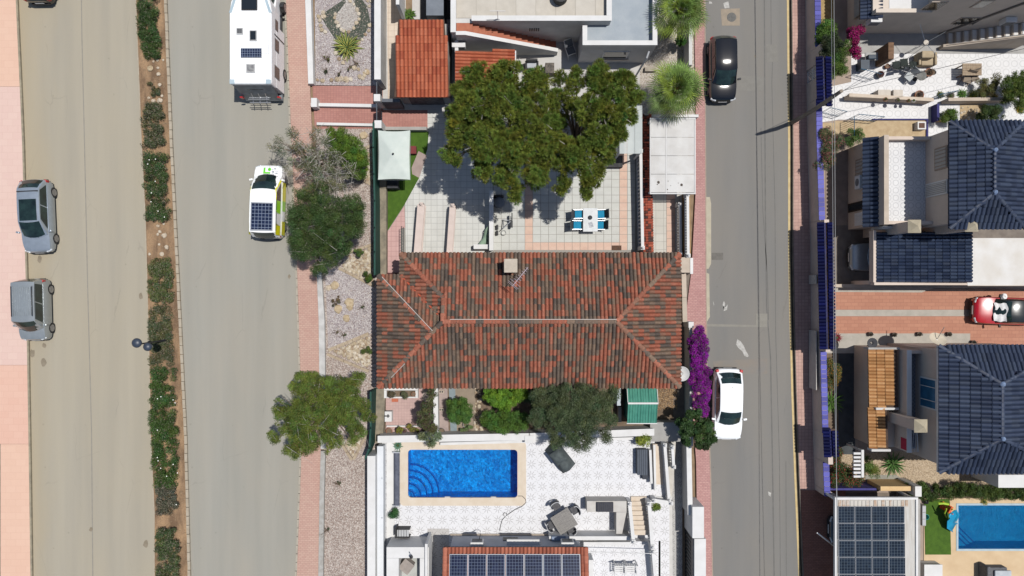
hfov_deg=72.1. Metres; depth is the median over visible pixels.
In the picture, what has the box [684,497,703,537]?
gate pillar
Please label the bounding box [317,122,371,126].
garden wall
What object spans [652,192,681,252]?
terrace floor
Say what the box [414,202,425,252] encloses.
balustrade
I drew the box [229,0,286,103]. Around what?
motorhome
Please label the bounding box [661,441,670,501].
balustrade
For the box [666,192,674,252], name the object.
patio border
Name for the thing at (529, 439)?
wall pillar
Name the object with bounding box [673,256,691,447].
path
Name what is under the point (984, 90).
shrub
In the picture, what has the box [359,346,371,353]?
garden bush
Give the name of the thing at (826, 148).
oleander
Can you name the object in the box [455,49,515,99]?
lean to
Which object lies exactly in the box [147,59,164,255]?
stones
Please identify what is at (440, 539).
yard floor
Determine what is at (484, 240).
sun lounger
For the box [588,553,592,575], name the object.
side wall
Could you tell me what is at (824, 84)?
tiled canopy
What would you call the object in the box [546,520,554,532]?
terrace chair
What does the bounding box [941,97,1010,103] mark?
garden wall
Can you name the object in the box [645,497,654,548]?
balustrade
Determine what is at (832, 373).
lantana
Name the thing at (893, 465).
yucca
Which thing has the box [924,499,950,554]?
artificial grass
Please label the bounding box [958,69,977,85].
folding chair
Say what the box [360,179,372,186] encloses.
stone edging
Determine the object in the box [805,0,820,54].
street wall
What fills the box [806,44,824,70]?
street wall
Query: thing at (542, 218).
patio paving
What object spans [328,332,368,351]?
stone edging
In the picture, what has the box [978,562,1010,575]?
garden daybed
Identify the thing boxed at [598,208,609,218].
patio chair
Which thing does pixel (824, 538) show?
gate bar
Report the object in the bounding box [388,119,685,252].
yard floor
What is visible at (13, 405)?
pavement
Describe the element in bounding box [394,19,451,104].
garage
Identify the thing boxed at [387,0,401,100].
path
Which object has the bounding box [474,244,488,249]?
terrace wall
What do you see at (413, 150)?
planter box
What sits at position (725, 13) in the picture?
road patch
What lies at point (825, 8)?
dry lawn
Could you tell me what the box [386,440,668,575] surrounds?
terrace floor
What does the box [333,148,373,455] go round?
rubble
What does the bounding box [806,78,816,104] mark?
street wall
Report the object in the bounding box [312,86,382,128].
driveway
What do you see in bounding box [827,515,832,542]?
parked car
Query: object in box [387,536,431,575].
white annex
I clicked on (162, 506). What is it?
hedge
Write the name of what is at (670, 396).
soil clods
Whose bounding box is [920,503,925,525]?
rattan cabinet
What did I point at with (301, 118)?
pavement
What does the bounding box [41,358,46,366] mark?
oil stain
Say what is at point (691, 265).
white block
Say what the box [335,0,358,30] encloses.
gravel bed
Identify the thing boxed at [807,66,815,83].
pedestrian gate
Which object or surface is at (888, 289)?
path
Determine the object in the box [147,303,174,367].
hedge
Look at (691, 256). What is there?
ground
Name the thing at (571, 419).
olive tree
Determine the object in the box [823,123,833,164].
garden soil
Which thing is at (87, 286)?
road seam
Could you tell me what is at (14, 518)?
pavement
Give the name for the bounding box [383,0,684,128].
yard floor
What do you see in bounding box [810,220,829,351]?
street wall
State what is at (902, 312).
path
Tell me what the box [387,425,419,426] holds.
planter edge
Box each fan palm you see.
[645,59,706,124]
[649,0,710,39]
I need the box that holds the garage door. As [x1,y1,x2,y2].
[409,98,444,104]
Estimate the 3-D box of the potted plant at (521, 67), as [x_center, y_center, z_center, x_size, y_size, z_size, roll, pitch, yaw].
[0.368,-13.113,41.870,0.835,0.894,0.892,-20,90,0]
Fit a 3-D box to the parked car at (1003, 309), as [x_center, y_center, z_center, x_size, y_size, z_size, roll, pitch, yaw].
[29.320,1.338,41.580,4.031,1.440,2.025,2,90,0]
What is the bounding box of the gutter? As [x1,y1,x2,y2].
[789,0,801,575]
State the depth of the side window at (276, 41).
40.49 m
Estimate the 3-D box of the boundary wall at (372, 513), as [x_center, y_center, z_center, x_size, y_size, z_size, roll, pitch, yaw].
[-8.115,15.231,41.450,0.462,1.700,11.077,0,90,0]
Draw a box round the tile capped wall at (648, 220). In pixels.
[642,114,653,252]
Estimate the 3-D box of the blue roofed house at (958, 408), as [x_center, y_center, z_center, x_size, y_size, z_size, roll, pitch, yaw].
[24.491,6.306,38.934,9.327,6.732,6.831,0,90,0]
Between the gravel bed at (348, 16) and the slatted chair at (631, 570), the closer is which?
the slatted chair at (631, 570)
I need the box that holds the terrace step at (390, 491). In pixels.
[387,443,394,544]
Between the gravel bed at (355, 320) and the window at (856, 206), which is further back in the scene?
the gravel bed at (355, 320)
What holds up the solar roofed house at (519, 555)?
on the terrace floor at (599, 468)
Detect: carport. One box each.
[648,118,695,193]
[825,491,917,575]
[851,230,972,284]
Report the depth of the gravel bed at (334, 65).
42.25 m
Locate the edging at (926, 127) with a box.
[926,120,927,135]
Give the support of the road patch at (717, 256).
on the road at (742, 507)
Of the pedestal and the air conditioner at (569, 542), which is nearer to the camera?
the air conditioner at (569, 542)
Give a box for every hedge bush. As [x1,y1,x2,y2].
[479,407,531,435]
[482,388,529,411]
[523,388,538,409]
[675,34,687,46]
[814,18,837,44]
[818,30,844,57]
[829,38,850,79]
[829,446,865,489]
[843,128,864,147]
[864,455,881,479]
[939,108,959,122]
[975,103,1005,120]
[999,69,1023,114]
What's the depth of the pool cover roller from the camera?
41.40 m
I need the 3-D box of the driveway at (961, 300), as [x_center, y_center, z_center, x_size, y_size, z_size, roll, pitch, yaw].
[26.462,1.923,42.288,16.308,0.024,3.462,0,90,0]
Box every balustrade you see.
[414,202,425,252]
[446,204,455,252]
[625,497,635,543]
[635,149,644,250]
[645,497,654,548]
[648,448,652,483]
[648,545,656,575]
[650,495,672,504]
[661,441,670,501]
[668,442,675,468]
[675,202,682,255]
[683,192,690,257]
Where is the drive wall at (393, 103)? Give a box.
[382,99,403,108]
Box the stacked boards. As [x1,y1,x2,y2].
[617,406,620,421]
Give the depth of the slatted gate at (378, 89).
40.96 m
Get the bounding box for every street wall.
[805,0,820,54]
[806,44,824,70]
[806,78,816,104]
[807,99,824,222]
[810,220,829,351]
[812,350,827,432]
[813,429,832,463]
[814,457,830,495]
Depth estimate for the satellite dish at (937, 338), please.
38.88 m
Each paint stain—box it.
[723,2,729,7]
[736,339,748,356]
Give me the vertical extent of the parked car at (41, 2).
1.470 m
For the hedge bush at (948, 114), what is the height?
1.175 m
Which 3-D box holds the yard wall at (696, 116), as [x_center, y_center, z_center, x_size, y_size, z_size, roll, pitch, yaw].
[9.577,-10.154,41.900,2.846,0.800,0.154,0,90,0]
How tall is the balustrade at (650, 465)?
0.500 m
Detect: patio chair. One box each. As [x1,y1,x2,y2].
[570,220,581,229]
[572,209,582,218]
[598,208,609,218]
[598,220,608,229]
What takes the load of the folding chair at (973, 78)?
on the terrace floor at (945, 80)
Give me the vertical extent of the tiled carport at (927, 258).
3.102 m
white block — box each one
[686,258,692,273]
[971,473,1023,487]
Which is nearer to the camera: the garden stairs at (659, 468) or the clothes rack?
the clothes rack
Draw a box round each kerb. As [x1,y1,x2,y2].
[16,0,33,575]
[135,0,154,575]
[164,0,190,575]
[284,0,300,575]
[704,0,712,575]
[790,0,803,575]
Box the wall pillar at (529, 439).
[525,436,533,442]
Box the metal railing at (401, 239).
[401,226,403,251]
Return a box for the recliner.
[914,51,936,66]
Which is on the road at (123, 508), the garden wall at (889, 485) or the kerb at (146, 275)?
the kerb at (146, 275)
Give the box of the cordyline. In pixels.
[835,332,841,342]
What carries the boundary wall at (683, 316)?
on the path at (680, 411)
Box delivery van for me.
[249,165,287,239]
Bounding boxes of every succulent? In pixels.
[396,426,403,433]
[405,8,416,18]
[406,423,419,432]
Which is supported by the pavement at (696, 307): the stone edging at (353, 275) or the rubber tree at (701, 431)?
the rubber tree at (701, 431)
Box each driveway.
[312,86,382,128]
[383,110,427,127]
[800,490,845,575]
[834,291,1023,344]
[846,493,895,495]
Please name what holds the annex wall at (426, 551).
on the terrace floor at (599, 468)
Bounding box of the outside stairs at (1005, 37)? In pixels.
[938,23,1023,49]
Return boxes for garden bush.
[325,125,369,179]
[353,247,364,257]
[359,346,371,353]
[363,267,373,283]
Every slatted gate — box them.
[376,82,381,95]
[376,103,381,119]
[685,529,691,575]
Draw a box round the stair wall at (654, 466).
[652,445,655,490]
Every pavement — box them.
[0,0,19,86]
[0,87,26,364]
[0,365,27,443]
[0,444,29,575]
[286,0,320,575]
[687,0,711,575]
[792,0,814,489]
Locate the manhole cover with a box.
[727,13,735,21]
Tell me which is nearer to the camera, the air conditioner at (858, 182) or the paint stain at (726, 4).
the air conditioner at (858, 182)
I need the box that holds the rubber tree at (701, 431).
[674,408,717,450]
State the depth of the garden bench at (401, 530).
41.34 m
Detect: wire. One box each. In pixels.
[831,0,838,570]
[834,46,836,536]
[843,49,1020,90]
[845,38,934,89]
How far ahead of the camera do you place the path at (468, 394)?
42.29 m
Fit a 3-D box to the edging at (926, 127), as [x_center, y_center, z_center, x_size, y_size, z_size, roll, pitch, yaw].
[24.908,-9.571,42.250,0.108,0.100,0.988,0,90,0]
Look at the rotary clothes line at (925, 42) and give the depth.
40.61 m
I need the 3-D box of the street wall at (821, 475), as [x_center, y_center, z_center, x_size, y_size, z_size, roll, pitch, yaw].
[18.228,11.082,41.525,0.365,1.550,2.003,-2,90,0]
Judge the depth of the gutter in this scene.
42.29 m
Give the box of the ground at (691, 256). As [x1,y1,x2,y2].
[169,0,982,575]
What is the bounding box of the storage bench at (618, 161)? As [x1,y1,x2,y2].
[602,156,622,167]
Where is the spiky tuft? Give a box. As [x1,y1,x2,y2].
[328,294,340,306]
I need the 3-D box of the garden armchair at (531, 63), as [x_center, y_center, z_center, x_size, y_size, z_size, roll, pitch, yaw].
[1.175,-13.281,41.875,0.796,0.750,0.551,0,90,0]
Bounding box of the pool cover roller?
[393,450,400,506]
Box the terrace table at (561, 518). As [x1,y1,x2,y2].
[550,507,577,534]
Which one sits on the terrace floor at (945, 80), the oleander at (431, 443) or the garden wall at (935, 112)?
the garden wall at (935, 112)
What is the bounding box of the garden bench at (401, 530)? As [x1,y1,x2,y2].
[395,524,410,537]
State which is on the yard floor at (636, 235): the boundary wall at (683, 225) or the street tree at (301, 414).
the boundary wall at (683, 225)
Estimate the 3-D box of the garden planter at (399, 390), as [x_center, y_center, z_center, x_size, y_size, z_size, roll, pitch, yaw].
[-6.607,6.245,42.090,2.018,0.420,0.609,0,90,0]
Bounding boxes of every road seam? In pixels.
[81,0,92,575]
[761,138,768,319]
[764,0,774,575]
[771,42,780,575]
[786,531,786,575]
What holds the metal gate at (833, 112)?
on the terrace floor at (945, 80)
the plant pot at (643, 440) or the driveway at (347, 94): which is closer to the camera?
the plant pot at (643, 440)
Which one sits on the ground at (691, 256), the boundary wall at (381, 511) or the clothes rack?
the boundary wall at (381, 511)
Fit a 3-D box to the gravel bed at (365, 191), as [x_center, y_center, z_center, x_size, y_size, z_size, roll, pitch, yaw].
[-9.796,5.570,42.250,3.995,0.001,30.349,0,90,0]
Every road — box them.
[19,0,153,575]
[168,0,299,575]
[705,0,799,575]
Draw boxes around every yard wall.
[651,114,698,118]
[684,18,691,67]
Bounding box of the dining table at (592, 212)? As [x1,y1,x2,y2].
[583,208,597,231]
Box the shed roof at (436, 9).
[426,0,446,23]
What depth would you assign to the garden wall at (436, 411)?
41.27 m
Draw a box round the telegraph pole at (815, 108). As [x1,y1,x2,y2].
[790,89,842,124]
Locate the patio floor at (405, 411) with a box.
[386,388,421,431]
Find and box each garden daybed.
[387,179,399,189]
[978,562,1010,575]
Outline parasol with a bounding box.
[378,130,410,179]
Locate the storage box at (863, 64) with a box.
[856,60,869,71]
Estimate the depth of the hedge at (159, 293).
41.82 m
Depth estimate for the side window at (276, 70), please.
40.42 m
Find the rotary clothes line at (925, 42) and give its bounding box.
[910,25,944,56]
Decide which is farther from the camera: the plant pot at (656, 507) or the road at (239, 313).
the road at (239, 313)
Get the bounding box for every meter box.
[809,275,816,283]
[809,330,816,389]
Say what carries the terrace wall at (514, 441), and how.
on the terrace floor at (599, 468)
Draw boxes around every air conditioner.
[452,42,465,49]
[470,533,483,546]
[561,531,573,546]
[855,175,861,189]
[866,18,881,25]
[999,17,1016,25]
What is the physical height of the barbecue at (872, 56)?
0.850 m
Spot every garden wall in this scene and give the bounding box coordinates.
[305,0,315,85]
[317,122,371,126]
[317,271,325,448]
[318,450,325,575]
[319,103,377,107]
[378,429,529,442]
[385,127,427,131]
[433,388,439,431]
[529,425,653,439]
[829,482,876,489]
[834,284,873,286]
[844,93,933,103]
[867,479,911,490]
[931,104,939,122]
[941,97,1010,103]
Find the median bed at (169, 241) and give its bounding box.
[136,0,187,575]
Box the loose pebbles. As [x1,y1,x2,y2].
[316,0,372,575]
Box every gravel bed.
[315,0,378,85]
[316,129,377,575]
[320,0,369,44]
[325,267,372,347]
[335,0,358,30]
[640,13,693,63]
[640,64,694,114]
[841,451,1009,489]
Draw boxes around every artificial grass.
[388,132,428,228]
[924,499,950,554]
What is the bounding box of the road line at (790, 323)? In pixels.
[787,0,799,575]
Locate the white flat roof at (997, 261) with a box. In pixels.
[939,238,1023,285]
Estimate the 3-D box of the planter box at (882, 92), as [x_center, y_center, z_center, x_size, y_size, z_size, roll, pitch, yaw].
[22.067,-11.527,41.990,0.758,0.580,0.455,0,90,0]
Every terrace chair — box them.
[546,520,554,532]
[550,499,560,510]
[568,527,576,535]
[569,504,580,515]
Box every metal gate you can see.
[822,107,847,115]
[849,114,884,121]
[851,68,881,79]
[932,90,958,97]
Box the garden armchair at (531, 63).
[525,58,538,69]
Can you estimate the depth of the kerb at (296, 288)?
42.16 m
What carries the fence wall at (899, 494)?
on the yard floor at (840, 12)
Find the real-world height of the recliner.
0.900 m
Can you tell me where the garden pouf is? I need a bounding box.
[494,195,504,208]
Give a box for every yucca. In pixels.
[827,389,844,415]
[880,452,906,477]
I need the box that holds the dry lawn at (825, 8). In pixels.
[821,0,833,23]
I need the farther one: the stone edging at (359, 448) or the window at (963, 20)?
the stone edging at (359, 448)
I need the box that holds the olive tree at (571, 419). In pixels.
[526,381,620,454]
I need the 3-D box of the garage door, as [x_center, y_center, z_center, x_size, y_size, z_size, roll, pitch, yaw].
[-5.015,-11.014,41.225,1.981,2.050,0.062,0,90,0]
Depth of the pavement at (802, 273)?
42.18 m
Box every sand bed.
[834,121,924,136]
[960,104,982,120]
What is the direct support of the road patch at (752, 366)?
on the road at (742, 507)
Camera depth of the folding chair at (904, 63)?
41.84 m
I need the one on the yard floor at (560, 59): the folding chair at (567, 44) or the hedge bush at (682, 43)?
the folding chair at (567, 44)
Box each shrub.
[146,81,160,96]
[416,388,438,432]
[446,396,472,424]
[973,72,1001,97]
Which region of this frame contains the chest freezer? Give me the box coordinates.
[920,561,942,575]
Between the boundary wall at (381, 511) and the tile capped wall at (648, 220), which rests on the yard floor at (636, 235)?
the tile capped wall at (648, 220)
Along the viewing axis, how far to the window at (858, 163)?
40.89 m
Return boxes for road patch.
[707,324,755,326]
[712,253,722,259]
[713,358,766,373]
[721,8,739,25]
[736,76,763,90]
[756,314,766,326]
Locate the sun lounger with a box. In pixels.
[479,227,488,243]
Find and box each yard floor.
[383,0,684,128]
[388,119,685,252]
[420,0,450,18]
[428,529,448,575]
[810,0,1023,560]
[832,225,850,283]
[851,229,1023,288]
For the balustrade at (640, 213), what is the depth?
41.17 m
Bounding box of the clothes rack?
[901,432,918,451]
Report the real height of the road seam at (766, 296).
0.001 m
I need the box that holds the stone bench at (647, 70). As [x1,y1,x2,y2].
[644,67,656,72]
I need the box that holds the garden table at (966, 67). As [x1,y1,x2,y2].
[956,63,981,77]
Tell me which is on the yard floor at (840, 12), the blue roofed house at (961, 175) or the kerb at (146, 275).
the blue roofed house at (961, 175)
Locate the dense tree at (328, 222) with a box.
[283,180,368,277]
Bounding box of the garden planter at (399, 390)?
[384,388,418,397]
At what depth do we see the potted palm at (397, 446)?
41.70 m
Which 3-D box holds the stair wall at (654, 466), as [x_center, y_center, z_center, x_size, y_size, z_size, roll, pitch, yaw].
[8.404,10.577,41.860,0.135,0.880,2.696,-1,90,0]
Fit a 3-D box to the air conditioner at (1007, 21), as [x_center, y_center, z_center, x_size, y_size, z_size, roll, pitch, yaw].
[28.121,-15.108,39.900,0.648,0.600,0.302,0,90,0]
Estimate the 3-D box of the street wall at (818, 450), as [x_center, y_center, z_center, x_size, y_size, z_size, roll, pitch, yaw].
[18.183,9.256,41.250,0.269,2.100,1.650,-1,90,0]
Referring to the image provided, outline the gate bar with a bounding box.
[817,532,832,545]
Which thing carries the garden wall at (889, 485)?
on the path at (886, 476)
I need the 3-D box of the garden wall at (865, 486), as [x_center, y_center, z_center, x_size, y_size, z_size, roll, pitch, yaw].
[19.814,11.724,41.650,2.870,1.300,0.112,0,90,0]
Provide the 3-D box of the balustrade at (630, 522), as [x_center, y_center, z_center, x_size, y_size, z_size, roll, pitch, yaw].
[6.884,13.497,40.830,0.233,1.740,2.206,-3,90,0]
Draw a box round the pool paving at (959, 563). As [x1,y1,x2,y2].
[924,498,1023,575]
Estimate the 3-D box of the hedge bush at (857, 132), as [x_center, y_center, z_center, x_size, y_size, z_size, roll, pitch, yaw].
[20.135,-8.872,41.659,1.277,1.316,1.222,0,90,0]
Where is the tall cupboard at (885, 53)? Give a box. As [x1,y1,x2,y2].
[875,42,893,66]
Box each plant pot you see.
[387,508,399,518]
[388,391,395,397]
[401,391,407,399]
[635,433,651,447]
[651,503,661,511]
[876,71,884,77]
[914,90,923,96]
[925,68,933,76]
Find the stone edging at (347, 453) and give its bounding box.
[341,444,352,459]
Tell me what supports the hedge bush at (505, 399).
on the garden soil at (662, 413)
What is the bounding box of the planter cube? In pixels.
[914,122,925,130]
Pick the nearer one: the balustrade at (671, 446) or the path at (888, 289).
the balustrade at (671, 446)
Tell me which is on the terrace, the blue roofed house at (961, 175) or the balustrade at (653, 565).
the balustrade at (653, 565)
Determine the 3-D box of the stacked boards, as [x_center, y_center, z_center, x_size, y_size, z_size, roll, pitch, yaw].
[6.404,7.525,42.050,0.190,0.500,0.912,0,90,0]
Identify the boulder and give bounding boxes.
[330,281,338,289]
[334,305,341,313]
[343,315,349,321]
[344,298,353,306]
[359,131,367,138]
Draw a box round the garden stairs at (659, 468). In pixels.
[652,443,662,483]
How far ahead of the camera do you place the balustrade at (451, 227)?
41.40 m
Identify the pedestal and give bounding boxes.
[385,410,392,421]
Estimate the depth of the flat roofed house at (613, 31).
39.55 m
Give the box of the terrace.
[583,538,650,575]
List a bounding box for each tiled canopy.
[816,56,832,106]
[817,222,835,348]
[823,427,838,457]
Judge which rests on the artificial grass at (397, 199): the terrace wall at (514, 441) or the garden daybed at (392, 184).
the garden daybed at (392, 184)
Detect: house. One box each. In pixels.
[376,252,689,388]
[442,534,596,575]
[451,0,656,76]
[847,0,1023,34]
[848,119,1023,237]
[854,343,1023,474]
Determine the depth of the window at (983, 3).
37.71 m
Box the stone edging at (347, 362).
[327,353,368,371]
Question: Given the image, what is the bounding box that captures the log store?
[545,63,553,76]
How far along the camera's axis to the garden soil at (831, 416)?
42.28 m
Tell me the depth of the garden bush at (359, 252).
41.53 m
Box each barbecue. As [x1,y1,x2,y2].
[545,443,574,472]
[864,52,877,61]
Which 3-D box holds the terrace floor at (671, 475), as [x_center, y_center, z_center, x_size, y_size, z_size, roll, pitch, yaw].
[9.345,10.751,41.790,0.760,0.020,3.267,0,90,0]
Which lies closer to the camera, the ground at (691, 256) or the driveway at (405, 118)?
the driveway at (405, 118)
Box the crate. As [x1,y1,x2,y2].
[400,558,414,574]
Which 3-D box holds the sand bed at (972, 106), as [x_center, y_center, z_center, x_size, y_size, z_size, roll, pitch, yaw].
[27.673,-10.512,42.270,1.537,0.001,1.038,0,90,0]
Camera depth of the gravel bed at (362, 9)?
42.24 m
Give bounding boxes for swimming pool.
[400,442,525,505]
[956,503,1023,550]
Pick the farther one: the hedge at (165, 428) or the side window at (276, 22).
the hedge at (165, 428)
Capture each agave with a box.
[332,30,363,61]
[956,88,967,97]
[968,89,977,97]
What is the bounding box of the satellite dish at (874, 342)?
[867,338,877,346]
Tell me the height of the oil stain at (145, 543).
0.001 m
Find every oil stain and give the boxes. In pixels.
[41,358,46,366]
[143,540,147,547]
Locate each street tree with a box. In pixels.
[263,124,359,206]
[266,370,377,463]
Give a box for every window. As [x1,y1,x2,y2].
[274,64,279,80]
[275,19,277,31]
[275,38,278,53]
[601,51,629,57]
[848,201,861,212]
[854,0,858,18]
[854,212,861,225]
[855,158,861,175]
[919,376,935,410]
[920,1,948,10]
[925,179,947,197]
[934,145,947,170]
[951,17,981,24]
[969,0,995,7]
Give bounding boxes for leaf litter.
[141,1,187,575]
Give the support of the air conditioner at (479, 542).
attached to the solar roofed house at (519, 555)
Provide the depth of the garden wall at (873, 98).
41.55 m
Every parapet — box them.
[548,530,629,539]
[582,540,629,544]
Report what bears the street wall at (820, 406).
on the pavement at (802, 273)
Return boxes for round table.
[553,0,566,5]
[912,71,926,80]
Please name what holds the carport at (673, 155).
on the terrace floor at (659, 218)
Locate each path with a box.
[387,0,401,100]
[388,207,404,272]
[412,151,426,177]
[422,388,433,430]
[439,388,448,430]
[449,388,456,430]
[455,388,475,430]
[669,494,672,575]
[672,442,681,575]
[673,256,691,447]
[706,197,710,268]
[707,273,709,320]
[826,134,848,224]
[827,333,969,352]
[834,286,1023,291]
[834,310,969,315]
[838,353,854,453]
[865,475,899,482]
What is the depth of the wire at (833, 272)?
36.36 m
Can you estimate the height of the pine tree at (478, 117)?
8.040 m
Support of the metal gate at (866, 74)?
on the terrace floor at (945, 80)
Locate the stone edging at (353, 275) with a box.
[338,267,373,286]
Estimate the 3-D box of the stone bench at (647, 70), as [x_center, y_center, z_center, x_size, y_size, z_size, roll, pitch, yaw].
[8.287,-13.080,42.150,0.687,0.300,0.267,0,90,0]
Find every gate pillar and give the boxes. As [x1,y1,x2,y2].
[311,98,319,109]
[374,94,385,108]
[374,120,385,130]
[683,321,693,327]
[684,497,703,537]
[687,531,705,575]
[897,478,921,496]
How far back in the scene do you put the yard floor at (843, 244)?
42.28 m
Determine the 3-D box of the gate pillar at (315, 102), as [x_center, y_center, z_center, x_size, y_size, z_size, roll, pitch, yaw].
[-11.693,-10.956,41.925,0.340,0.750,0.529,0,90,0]
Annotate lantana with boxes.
[826,357,841,392]
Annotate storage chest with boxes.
[636,448,646,474]
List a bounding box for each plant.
[319,55,329,62]
[460,424,473,431]
[518,59,523,71]
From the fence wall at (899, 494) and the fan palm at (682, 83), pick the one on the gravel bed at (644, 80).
the fan palm at (682, 83)
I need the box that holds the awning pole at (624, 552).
[588,551,655,553]
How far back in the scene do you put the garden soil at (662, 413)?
42.30 m
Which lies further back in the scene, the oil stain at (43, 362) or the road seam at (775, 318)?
the road seam at (775, 318)
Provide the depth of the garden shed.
40.38 m
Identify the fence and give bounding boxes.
[365,122,380,458]
[845,116,854,135]
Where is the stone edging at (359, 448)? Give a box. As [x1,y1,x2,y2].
[353,432,368,459]
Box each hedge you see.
[135,0,162,59]
[139,100,165,148]
[141,150,171,222]
[146,256,174,303]
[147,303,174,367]
[147,365,179,489]
[153,527,180,575]
[154,483,178,515]
[904,480,1023,503]
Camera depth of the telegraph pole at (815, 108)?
38.72 m
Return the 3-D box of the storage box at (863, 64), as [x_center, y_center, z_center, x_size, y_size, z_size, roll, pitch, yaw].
[20.859,-13.207,41.920,0.506,0.720,0.544,0,90,0]
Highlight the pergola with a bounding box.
[846,443,863,477]
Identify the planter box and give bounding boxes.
[411,146,416,154]
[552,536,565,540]
[873,90,890,95]
[891,90,902,95]
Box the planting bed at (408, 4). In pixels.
[406,0,411,18]
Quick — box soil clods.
[657,388,677,409]
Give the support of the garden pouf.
on the patio paving at (542, 218)
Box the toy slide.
[938,502,958,531]
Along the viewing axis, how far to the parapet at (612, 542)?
40.95 m
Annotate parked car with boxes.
[10,278,54,340]
[16,179,59,253]
[24,0,54,4]
[706,35,740,102]
[711,367,746,439]
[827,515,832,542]
[847,243,868,270]
[969,293,1023,327]
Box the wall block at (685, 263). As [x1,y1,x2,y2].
[681,257,689,272]
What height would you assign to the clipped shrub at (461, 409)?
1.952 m
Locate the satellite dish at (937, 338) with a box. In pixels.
[929,327,946,344]
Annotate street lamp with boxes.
[132,338,165,350]
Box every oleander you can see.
[417,430,442,448]
[812,125,845,170]
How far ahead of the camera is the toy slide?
41.62 m
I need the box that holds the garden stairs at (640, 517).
[631,496,648,534]
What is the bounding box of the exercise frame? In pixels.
[496,213,512,235]
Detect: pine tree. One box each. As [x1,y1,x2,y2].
[437,58,563,205]
[547,58,646,202]
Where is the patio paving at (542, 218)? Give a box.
[493,132,634,251]
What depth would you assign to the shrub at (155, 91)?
42.01 m
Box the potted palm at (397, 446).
[392,442,402,449]
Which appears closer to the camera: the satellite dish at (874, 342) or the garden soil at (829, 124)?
the satellite dish at (874, 342)
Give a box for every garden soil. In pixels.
[378,388,693,447]
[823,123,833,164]
[827,353,837,481]
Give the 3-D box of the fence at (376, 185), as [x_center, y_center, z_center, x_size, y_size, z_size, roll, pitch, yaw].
[-8.060,0.177,41.330,0.402,1.940,19.433,1,90,0]
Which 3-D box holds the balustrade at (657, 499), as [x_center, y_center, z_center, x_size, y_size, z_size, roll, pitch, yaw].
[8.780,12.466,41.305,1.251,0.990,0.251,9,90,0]
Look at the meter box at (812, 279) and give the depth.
41.52 m
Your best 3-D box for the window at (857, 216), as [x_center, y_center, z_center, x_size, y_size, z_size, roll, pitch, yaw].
[20.143,-4.007,40.800,0.091,1.200,0.742,0,90,0]
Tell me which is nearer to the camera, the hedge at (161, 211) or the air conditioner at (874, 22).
the air conditioner at (874, 22)
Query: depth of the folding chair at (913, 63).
41.84 m
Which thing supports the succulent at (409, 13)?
on the planting bed at (408, 4)
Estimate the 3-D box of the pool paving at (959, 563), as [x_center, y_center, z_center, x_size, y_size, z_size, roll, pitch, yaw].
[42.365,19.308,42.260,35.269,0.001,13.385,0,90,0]
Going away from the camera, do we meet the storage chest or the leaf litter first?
the storage chest
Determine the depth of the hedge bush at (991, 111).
40.99 m
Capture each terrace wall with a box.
[440,436,647,444]
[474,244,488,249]
[489,190,493,250]
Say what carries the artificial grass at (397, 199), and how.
on the yard floor at (636, 235)
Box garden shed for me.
[624,388,658,423]
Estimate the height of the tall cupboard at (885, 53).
1.480 m
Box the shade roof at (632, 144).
[615,106,641,159]
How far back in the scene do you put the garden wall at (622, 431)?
41.05 m
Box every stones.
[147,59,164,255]
[316,0,372,82]
[473,388,482,430]
[960,106,980,120]
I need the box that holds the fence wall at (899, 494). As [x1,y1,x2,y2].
[898,491,919,575]
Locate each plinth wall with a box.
[375,388,385,442]
[379,179,387,273]
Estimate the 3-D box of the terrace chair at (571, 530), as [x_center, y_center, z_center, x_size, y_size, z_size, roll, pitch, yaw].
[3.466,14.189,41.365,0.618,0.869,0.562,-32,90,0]
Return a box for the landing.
[648,420,680,441]
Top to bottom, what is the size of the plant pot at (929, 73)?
0.608 m
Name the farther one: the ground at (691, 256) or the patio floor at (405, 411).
the ground at (691, 256)
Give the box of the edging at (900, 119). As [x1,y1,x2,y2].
[872,119,927,119]
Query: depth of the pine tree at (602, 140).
35.69 m
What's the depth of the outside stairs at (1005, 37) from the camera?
41.37 m
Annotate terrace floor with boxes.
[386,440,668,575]
[405,131,492,252]
[428,113,447,132]
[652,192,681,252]
[666,442,675,495]
[822,54,1023,135]
[851,34,1023,53]
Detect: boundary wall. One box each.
[367,449,376,575]
[374,0,386,88]
[377,443,385,575]
[396,0,404,18]
[680,274,686,296]
[680,297,686,321]
[681,443,692,514]
[682,194,690,256]
[684,327,692,445]
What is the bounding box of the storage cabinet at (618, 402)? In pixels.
[614,388,620,405]
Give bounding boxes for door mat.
[612,245,620,249]
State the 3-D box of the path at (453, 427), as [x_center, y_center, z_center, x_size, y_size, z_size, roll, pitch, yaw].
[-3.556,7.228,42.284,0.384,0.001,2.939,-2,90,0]
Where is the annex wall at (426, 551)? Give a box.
[425,532,431,575]
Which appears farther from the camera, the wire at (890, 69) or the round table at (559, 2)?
the round table at (559, 2)
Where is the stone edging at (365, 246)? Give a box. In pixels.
[341,243,372,256]
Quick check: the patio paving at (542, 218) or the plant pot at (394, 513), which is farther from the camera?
the patio paving at (542, 218)
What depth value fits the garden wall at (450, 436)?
41.05 m
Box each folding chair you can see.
[564,37,576,60]
[889,61,906,72]
[899,58,913,66]
[899,66,920,84]
[904,61,916,69]
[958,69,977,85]
[968,67,980,83]
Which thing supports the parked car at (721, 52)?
on the road at (742, 507)
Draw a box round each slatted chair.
[613,560,626,574]
[624,560,637,574]
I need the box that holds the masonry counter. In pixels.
[585,496,626,533]
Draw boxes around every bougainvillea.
[686,325,712,417]
[846,24,869,59]

